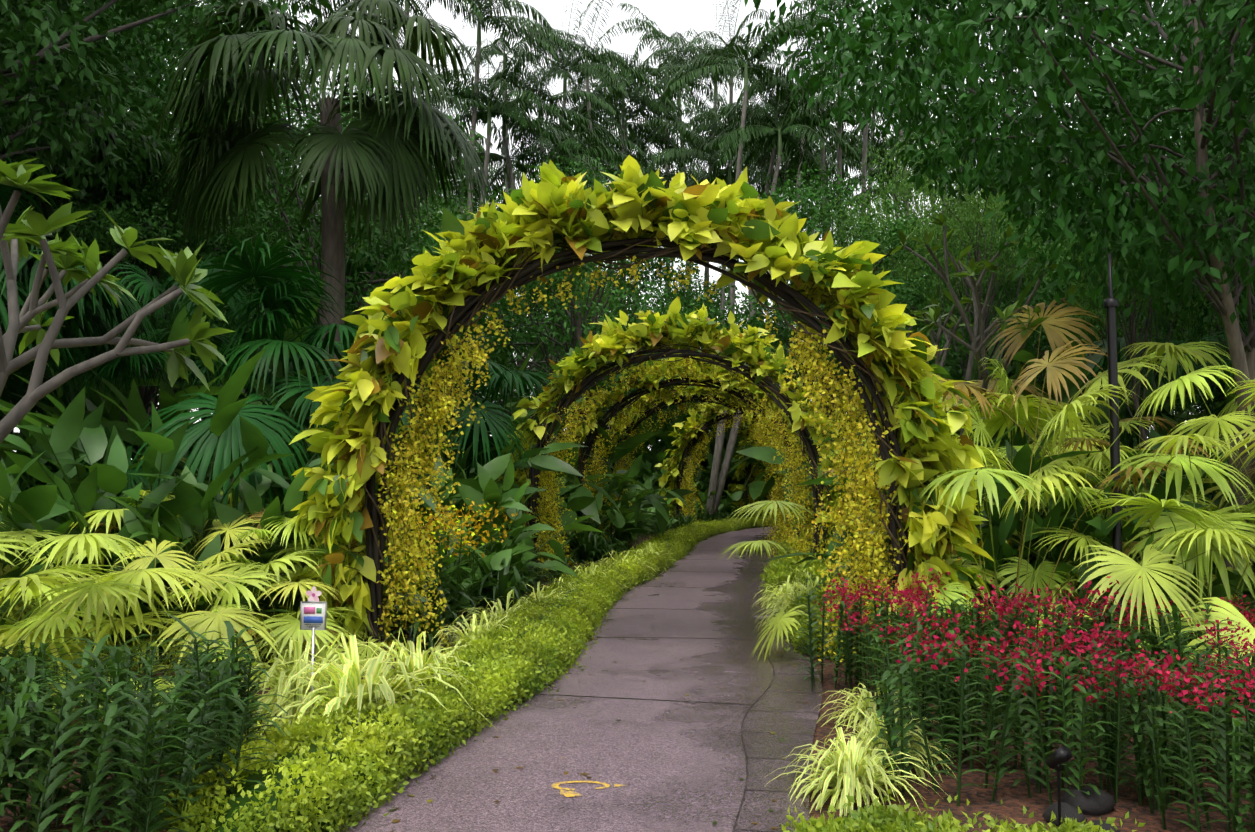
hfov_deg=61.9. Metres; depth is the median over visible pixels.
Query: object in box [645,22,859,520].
tall palm
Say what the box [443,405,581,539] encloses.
shrub
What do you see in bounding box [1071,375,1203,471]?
shrub
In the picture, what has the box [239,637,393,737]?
grass clump
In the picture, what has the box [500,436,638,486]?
shrub
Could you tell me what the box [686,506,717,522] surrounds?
dark clump
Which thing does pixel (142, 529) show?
shrub
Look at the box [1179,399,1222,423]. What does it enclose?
shrub
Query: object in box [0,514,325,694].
fan palm
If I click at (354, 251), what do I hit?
tree
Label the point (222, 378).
shrub
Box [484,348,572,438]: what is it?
tree
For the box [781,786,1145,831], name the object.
plants
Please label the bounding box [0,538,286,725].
fan palm
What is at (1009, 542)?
yellow orchid
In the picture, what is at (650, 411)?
arch
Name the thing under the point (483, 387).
tree
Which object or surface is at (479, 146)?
tall palm
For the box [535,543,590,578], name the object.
dark clump
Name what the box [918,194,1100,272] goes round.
tree
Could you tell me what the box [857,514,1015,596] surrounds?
yellow orchid
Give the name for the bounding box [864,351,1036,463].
shrub
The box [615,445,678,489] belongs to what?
shrub
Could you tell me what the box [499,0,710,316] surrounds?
tall palm
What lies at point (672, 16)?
sky
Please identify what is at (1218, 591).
fan palm
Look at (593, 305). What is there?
gap tree
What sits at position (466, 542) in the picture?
yellow orchid
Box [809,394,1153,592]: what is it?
fan palm
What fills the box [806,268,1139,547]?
shrub
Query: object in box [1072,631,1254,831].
orchid bed
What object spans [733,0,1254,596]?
tree
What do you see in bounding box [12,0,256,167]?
tree
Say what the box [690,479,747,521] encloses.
shrub
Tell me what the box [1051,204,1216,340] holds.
tree
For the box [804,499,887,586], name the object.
yellow orchid
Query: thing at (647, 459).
shrub
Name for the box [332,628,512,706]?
grass clump
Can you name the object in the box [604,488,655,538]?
shrub
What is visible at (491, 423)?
fan palm
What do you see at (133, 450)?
shrub
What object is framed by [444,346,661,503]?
shrub
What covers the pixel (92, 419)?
shrub
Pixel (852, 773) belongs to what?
grass clump
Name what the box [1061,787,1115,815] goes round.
rock
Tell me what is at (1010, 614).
orchid bed
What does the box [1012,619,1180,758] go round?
orchid bed
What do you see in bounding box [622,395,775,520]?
shrub
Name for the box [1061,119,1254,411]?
tree
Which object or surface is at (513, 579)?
dark clump
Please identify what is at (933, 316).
frangipani
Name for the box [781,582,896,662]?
flowering plants
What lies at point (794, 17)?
tall palm
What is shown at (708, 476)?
shrub
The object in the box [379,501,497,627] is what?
yellow orchid
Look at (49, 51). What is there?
tree
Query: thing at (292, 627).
fan palm
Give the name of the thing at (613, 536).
dark clump
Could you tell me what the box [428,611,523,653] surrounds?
grass clump
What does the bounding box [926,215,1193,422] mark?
tree
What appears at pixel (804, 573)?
grass clump
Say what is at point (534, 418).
tree
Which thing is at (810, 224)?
gap tree
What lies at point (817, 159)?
tall palm
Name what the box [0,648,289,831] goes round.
orchid bed
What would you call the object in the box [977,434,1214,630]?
shrub
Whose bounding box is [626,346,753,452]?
tree
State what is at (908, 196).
round tree
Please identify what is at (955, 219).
tree
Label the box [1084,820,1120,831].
rock
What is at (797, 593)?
grass clump
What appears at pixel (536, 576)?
dark clump
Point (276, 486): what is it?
shrub
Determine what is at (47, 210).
tree
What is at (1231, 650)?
orchid bed
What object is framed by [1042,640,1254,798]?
orchid bed
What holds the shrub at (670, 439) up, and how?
on the ground
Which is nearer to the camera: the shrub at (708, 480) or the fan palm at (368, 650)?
the fan palm at (368, 650)
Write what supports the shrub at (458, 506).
on the ground
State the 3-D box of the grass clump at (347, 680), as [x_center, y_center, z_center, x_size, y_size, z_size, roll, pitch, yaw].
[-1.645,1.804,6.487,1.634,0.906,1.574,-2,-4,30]
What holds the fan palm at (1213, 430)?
on the ground
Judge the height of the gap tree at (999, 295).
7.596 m
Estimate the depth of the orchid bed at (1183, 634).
7.88 m
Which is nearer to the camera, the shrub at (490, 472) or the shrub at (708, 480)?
the shrub at (490, 472)
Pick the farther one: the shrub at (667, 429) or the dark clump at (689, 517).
the shrub at (667, 429)
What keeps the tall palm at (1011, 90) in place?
on the ground
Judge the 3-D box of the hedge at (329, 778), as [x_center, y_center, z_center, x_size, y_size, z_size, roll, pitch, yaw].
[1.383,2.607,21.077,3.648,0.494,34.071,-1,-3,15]
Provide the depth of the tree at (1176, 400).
23.02 m
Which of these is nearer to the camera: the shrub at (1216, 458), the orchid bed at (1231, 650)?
the orchid bed at (1231, 650)
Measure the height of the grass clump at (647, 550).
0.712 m
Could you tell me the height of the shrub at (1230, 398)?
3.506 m
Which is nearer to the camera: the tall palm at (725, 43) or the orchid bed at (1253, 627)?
the orchid bed at (1253, 627)
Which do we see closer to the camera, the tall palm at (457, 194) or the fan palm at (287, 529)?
the fan palm at (287, 529)
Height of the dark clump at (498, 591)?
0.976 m
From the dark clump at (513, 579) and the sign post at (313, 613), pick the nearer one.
the sign post at (313, 613)
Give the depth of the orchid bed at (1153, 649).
7.74 m
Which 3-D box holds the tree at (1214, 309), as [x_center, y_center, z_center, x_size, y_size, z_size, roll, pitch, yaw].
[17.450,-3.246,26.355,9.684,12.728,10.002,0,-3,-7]
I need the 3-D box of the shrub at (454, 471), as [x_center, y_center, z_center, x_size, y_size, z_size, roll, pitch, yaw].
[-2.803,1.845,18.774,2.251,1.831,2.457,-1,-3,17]
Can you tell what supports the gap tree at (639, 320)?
on the ground
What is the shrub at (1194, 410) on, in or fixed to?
on the ground
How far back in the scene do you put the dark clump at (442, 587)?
10.63 m
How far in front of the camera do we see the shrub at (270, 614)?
9.65 m
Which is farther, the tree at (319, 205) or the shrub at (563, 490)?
the tree at (319, 205)
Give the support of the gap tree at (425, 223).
on the ground
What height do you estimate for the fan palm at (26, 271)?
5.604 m
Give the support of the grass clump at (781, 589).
on the ground
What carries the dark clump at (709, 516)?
on the ground
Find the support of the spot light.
on the ground
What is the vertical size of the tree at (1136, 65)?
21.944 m
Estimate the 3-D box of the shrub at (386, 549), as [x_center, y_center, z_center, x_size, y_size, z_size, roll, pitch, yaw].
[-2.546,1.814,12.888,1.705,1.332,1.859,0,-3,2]
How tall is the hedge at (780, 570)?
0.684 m
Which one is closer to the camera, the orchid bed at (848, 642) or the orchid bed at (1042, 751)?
the orchid bed at (1042, 751)
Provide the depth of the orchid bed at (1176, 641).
6.95 m
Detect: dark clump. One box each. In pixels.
[363,593,486,655]
[393,556,504,638]
[440,544,566,611]
[443,553,554,624]
[446,581,534,623]
[495,546,567,595]
[495,560,546,592]
[496,559,547,596]
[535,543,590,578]
[561,522,622,563]
[568,517,640,562]
[581,533,633,563]
[599,526,636,555]
[603,532,637,552]
[642,515,682,537]
[668,509,713,529]
[670,511,699,527]
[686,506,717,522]
[700,507,723,522]
[717,504,746,518]
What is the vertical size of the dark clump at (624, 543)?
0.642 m
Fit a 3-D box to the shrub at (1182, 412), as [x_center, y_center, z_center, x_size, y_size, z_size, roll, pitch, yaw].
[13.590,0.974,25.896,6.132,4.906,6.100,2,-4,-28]
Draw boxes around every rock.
[1042,802,1086,825]
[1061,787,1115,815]
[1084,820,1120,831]
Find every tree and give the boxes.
[0,0,163,244]
[0,0,267,290]
[0,0,335,210]
[0,1,315,432]
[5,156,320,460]
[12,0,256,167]
[30,374,185,406]
[60,0,321,414]
[128,64,519,389]
[153,256,316,409]
[173,134,357,419]
[228,154,436,310]
[286,240,401,315]
[351,166,541,332]
[355,193,478,424]
[411,150,717,449]
[423,327,508,431]
[442,264,645,419]
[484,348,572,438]
[511,319,631,443]
[512,259,633,429]
[523,263,727,469]
[605,263,801,420]
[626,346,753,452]
[654,282,784,407]
[690,161,989,494]
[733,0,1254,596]
[783,339,845,413]
[797,232,921,466]
[804,191,934,446]
[840,232,1038,376]
[854,207,1102,437]
[860,130,1022,374]
[898,237,1102,397]
[899,169,1069,445]
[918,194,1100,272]
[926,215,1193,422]
[979,198,1067,341]
[1003,194,1251,421]
[1037,0,1254,144]
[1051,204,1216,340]
[1054,0,1252,220]
[1054,215,1222,476]
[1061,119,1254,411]
[1078,0,1254,330]
[1149,150,1250,335]
[1149,322,1224,431]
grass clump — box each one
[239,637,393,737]
[253,633,492,738]
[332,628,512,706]
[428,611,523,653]
[453,589,539,628]
[496,582,574,605]
[540,577,590,591]
[569,562,628,596]
[595,551,654,581]
[625,542,679,570]
[748,580,823,623]
[752,575,810,610]
[755,586,803,633]
[765,726,941,818]
[770,570,821,594]
[771,573,842,609]
[816,678,921,735]
[820,707,965,781]
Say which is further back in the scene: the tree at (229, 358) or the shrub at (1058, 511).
the tree at (229, 358)
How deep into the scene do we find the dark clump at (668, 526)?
27.59 m
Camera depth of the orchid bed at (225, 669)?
5.10 m
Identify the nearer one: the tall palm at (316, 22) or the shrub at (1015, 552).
the shrub at (1015, 552)
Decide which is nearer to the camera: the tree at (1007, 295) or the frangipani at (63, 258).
the frangipani at (63, 258)
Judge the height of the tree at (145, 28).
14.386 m
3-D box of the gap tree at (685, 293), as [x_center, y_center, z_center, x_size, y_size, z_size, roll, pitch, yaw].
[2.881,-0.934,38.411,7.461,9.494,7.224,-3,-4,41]
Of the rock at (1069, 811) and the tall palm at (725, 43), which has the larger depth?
the tall palm at (725, 43)
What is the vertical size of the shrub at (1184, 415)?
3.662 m
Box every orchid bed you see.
[0,612,267,830]
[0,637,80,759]
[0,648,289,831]
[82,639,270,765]
[794,568,964,690]
[828,580,1038,716]
[849,618,1043,768]
[862,598,1150,806]
[937,575,1145,723]
[940,591,1072,681]
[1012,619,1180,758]
[1041,597,1254,718]
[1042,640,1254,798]
[1043,599,1182,698]
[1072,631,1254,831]
[1116,594,1254,700]
[1162,628,1254,764]
[1181,617,1254,741]
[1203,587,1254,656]
[1223,608,1254,700]
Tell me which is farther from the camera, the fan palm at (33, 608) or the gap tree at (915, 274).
the gap tree at (915, 274)
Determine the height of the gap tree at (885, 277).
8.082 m
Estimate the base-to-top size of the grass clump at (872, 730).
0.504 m
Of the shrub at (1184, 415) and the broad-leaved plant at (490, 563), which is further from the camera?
the shrub at (1184, 415)
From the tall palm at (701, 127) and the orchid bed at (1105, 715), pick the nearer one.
the orchid bed at (1105, 715)
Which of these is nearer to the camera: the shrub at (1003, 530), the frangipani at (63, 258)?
the frangipani at (63, 258)
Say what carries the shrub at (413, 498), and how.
on the ground
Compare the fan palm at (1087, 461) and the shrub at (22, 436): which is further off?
the shrub at (22, 436)
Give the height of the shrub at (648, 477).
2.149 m
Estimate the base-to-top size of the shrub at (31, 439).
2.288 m
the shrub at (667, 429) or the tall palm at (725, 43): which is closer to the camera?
the shrub at (667, 429)
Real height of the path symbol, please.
0.001 m
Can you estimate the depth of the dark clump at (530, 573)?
13.73 m
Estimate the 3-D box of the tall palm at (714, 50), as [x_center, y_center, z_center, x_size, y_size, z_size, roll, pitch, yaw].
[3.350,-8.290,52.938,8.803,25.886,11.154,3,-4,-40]
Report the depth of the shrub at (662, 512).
21.19 m
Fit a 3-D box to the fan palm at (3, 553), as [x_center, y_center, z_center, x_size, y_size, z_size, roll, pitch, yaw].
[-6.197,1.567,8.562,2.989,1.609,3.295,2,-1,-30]
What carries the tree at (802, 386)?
on the ground
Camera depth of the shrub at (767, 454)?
19.23 m
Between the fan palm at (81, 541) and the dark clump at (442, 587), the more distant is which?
the dark clump at (442, 587)
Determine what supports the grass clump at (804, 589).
on the ground
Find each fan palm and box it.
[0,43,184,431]
[0,105,162,404]
[0,154,159,451]
[0,490,260,661]
[0,509,187,693]
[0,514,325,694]
[0,520,104,677]
[0,533,56,627]
[0,533,229,713]
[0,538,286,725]
[0,562,159,619]
[20,234,440,537]
[67,456,322,670]
[143,0,496,406]
[162,548,368,687]
[203,248,456,442]
[208,508,438,660]
[308,305,562,479]
[720,340,1254,662]
[729,298,1254,610]
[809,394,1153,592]
[939,378,1254,713]
[947,378,1254,623]
[1038,342,1254,610]
[1055,379,1254,636]
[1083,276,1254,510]
[1223,381,1254,548]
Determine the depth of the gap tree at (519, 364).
28.68 m
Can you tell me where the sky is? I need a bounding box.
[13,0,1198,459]
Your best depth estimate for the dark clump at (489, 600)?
11.57 m
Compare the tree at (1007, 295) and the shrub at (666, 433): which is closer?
the tree at (1007, 295)
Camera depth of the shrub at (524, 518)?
13.96 m
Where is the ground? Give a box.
[0,533,1253,831]
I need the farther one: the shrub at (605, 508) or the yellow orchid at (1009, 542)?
the shrub at (605, 508)
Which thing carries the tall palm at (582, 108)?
on the ground
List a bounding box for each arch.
[279,155,994,663]
[494,297,857,579]
[555,347,827,556]
[592,374,791,540]
[654,393,842,522]
[726,399,878,515]
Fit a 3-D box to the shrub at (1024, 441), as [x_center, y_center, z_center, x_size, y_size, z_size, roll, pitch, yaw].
[7.337,0.843,17.480,4.021,4.224,6.978,-3,-4,40]
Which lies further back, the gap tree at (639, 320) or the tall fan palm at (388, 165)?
the gap tree at (639, 320)
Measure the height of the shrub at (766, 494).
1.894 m
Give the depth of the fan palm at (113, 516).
8.85 m
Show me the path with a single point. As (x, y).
(671, 756)
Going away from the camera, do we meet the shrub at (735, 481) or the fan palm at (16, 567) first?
the fan palm at (16, 567)
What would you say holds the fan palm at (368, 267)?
on the ground
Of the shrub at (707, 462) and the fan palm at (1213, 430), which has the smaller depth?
the fan palm at (1213, 430)
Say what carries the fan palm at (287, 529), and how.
on the ground
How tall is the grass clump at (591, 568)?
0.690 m
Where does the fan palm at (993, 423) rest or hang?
on the ground
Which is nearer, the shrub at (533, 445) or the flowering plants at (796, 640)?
the flowering plants at (796, 640)
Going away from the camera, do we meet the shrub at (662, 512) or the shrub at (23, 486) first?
the shrub at (23, 486)
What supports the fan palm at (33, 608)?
on the ground
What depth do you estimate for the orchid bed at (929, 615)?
7.42 m
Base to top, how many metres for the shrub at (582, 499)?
4.526 m
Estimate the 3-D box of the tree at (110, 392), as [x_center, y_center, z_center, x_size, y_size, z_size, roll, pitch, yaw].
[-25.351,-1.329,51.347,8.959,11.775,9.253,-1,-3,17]
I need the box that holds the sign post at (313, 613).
[300,586,326,713]
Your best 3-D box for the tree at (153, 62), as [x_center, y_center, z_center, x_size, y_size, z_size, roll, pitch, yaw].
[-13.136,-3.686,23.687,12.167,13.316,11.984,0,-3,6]
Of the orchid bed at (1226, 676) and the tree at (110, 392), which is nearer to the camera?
the orchid bed at (1226, 676)
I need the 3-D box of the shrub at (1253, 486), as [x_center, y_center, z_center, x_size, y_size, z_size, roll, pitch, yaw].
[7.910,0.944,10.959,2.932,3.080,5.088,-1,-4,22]
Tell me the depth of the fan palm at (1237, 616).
8.33 m
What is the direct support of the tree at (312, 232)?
on the ground
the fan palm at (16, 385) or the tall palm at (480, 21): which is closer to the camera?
the fan palm at (16, 385)
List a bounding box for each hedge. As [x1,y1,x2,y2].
[155,513,785,831]
[759,526,849,601]
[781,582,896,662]
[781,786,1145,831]
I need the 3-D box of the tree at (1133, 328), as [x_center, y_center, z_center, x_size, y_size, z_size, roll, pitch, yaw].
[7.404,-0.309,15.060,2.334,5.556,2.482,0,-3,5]
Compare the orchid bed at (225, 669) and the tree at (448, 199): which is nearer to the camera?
the orchid bed at (225, 669)
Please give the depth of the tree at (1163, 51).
20.06 m
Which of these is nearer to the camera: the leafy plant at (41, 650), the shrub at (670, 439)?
the leafy plant at (41, 650)
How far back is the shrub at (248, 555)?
9.77 m
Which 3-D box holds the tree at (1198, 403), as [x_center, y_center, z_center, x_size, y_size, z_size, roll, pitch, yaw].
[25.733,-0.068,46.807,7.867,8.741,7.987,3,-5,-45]
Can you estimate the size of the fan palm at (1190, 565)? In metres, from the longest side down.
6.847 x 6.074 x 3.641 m
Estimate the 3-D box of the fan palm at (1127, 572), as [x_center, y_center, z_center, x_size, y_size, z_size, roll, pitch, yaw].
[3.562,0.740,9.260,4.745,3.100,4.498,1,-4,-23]
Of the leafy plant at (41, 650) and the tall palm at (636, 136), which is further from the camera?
the tall palm at (636, 136)
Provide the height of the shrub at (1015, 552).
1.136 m
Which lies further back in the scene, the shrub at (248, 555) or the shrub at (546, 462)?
the shrub at (546, 462)
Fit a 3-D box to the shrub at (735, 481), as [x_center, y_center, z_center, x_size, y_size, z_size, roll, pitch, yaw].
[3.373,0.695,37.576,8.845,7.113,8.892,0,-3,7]
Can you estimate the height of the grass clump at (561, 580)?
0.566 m
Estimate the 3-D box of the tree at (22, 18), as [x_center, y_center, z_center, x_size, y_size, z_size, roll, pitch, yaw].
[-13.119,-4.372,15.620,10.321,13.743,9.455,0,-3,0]
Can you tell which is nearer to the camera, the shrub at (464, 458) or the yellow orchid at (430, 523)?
the yellow orchid at (430, 523)
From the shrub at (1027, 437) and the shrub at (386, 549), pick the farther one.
the shrub at (1027, 437)
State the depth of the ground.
5.32 m
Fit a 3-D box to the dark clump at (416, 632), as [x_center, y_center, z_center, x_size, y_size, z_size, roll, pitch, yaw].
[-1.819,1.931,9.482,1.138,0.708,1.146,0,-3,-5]
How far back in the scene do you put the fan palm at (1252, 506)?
9.65 m
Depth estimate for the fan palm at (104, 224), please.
18.40 m
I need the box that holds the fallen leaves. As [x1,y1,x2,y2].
[335,539,821,831]
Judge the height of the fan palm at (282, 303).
4.266 m
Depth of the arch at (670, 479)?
30.53 m
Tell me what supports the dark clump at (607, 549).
on the ground
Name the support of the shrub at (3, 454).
on the ground
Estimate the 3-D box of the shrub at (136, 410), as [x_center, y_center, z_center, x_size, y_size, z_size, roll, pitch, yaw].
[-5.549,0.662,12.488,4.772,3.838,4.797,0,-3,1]
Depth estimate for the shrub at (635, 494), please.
25.97 m
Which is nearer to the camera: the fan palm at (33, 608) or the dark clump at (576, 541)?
the fan palm at (33, 608)
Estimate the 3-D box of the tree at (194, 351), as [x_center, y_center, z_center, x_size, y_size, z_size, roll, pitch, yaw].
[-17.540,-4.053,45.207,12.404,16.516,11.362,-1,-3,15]
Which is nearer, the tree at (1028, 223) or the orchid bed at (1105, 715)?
the orchid bed at (1105, 715)
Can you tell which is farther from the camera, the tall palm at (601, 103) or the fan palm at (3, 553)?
the tall palm at (601, 103)
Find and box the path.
[337,526,821,831]
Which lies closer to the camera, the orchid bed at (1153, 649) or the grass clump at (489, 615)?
the orchid bed at (1153, 649)
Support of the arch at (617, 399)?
on the ground
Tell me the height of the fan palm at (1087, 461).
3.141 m
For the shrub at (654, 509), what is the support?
on the ground
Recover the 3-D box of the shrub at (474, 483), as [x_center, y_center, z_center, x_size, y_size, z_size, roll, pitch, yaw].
[-4.596,0.486,13.072,5.376,4.323,5.404,2,-4,-28]
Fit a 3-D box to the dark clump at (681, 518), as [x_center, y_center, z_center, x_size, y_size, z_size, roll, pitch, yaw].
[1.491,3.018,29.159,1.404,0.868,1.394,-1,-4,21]
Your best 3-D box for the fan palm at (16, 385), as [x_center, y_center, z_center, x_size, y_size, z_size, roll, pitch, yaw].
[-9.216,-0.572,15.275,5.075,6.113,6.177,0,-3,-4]
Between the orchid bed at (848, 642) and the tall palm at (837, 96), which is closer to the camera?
the orchid bed at (848, 642)
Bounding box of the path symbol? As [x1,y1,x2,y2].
[551,781,625,796]
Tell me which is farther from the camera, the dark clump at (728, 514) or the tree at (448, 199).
the tree at (448, 199)
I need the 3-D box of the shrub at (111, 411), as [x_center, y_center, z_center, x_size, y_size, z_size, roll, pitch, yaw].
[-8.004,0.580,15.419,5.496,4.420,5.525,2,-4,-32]
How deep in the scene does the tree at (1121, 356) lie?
16.21 m
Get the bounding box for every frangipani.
[0,158,235,443]
[834,213,1082,467]
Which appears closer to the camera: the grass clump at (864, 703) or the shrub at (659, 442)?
the grass clump at (864, 703)
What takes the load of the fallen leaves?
on the path
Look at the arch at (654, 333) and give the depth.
15.92 m
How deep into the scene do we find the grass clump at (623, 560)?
15.70 m
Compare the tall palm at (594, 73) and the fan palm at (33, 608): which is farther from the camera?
the tall palm at (594, 73)
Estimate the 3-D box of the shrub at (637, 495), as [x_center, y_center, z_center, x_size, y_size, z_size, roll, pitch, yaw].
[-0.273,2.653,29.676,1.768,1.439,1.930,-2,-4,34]
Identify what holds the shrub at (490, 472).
on the ground
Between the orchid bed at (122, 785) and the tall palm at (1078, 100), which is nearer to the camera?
the orchid bed at (122, 785)
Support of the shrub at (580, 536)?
on the ground
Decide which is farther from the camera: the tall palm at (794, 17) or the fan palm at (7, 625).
the tall palm at (794, 17)
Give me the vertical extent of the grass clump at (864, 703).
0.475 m
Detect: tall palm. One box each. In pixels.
[263,0,435,305]
[306,64,531,249]
[380,0,580,412]
[415,104,499,221]
[422,39,628,433]
[428,0,646,453]
[498,60,703,318]
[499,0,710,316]
[513,81,685,328]
[595,0,784,295]
[618,0,800,347]
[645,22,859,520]
[658,73,854,357]
[698,58,903,393]
[715,0,939,409]
[754,18,932,439]
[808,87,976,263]
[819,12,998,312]
[861,1,1105,373]
[992,6,1168,256]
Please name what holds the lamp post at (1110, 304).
on the ground
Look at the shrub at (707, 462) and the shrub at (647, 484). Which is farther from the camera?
the shrub at (707, 462)
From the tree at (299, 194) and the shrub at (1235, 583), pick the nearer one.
the shrub at (1235, 583)
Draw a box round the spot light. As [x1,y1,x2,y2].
[1046,745,1071,826]
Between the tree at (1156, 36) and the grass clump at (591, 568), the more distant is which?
the tree at (1156, 36)
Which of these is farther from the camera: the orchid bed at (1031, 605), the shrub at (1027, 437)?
the shrub at (1027, 437)
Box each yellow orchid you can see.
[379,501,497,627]
[414,498,517,622]
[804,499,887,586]
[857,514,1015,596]
[950,507,1018,605]
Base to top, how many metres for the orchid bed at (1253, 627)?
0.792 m
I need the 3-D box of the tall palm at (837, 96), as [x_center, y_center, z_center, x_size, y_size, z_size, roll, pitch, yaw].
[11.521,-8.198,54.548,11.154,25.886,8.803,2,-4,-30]
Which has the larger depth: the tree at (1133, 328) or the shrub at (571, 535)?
the shrub at (571, 535)
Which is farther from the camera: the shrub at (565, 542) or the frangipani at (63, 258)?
the shrub at (565, 542)
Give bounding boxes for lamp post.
[1103,253,1125,633]
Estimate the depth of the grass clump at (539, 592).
11.54 m
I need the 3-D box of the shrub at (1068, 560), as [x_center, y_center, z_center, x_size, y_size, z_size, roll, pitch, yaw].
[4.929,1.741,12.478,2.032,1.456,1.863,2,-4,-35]
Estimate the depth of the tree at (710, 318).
45.02 m
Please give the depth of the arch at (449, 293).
9.11 m
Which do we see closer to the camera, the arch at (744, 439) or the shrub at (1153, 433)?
the shrub at (1153, 433)
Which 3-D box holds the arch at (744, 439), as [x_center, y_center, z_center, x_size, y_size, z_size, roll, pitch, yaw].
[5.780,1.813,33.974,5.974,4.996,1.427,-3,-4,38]
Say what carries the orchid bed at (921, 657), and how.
on the ground
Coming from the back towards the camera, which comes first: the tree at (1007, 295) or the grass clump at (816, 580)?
the tree at (1007, 295)
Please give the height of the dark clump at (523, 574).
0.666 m
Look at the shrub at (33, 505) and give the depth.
9.23 m
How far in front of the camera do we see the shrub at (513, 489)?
15.71 m
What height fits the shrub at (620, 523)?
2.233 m
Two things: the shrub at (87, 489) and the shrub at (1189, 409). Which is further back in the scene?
the shrub at (1189, 409)
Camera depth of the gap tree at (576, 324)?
21.27 m
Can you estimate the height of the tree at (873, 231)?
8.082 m
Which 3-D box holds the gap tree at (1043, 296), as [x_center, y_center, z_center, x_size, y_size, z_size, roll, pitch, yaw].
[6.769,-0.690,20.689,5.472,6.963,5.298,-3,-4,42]
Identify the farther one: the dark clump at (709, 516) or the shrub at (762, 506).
the shrub at (762, 506)
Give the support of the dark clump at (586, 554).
on the ground
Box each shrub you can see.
[0,303,311,601]
[0,347,417,654]
[0,356,141,495]
[0,370,289,627]
[0,389,294,624]
[0,448,29,478]
[10,305,185,481]
[15,435,35,486]
[19,472,54,491]
[36,278,481,538]
[85,376,179,499]
[101,463,320,663]
[158,359,437,479]
[194,459,427,547]
[210,443,314,496]
[220,497,429,641]
[247,548,401,649]
[273,377,587,518]
[378,522,480,609]
[382,416,548,517]
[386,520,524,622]
[389,413,558,470]
[394,453,603,591]
[418,342,654,535]
[418,466,545,538]
[424,453,471,486]
[431,479,537,576]
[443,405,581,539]
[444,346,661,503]
[452,469,505,492]
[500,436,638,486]
[522,391,693,535]
[527,465,612,543]
[538,503,580,562]
[539,509,569,570]
[553,454,665,553]
[562,511,601,559]
[595,425,672,483]
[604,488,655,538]
[605,386,778,499]
[612,488,646,510]
[614,490,647,541]
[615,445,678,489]
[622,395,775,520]
[623,419,676,453]
[624,443,697,492]
[625,403,766,491]
[631,480,664,496]
[634,414,765,498]
[637,463,717,519]
[639,461,720,503]
[640,498,678,534]
[660,448,753,498]
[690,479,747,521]
[693,425,766,491]
[723,316,1093,531]
[744,475,782,514]
[745,497,779,515]
[758,412,1210,630]
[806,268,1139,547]
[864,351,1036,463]
[940,345,1203,548]
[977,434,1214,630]
[977,524,1140,596]
[988,549,1078,616]
[994,416,1055,452]
[1036,388,1224,446]
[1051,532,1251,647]
[1066,410,1226,456]
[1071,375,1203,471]
[1079,427,1254,603]
[1139,361,1254,476]
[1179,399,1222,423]
[1182,430,1253,578]
[1190,404,1223,440]
[1214,568,1254,616]
[1235,417,1254,501]

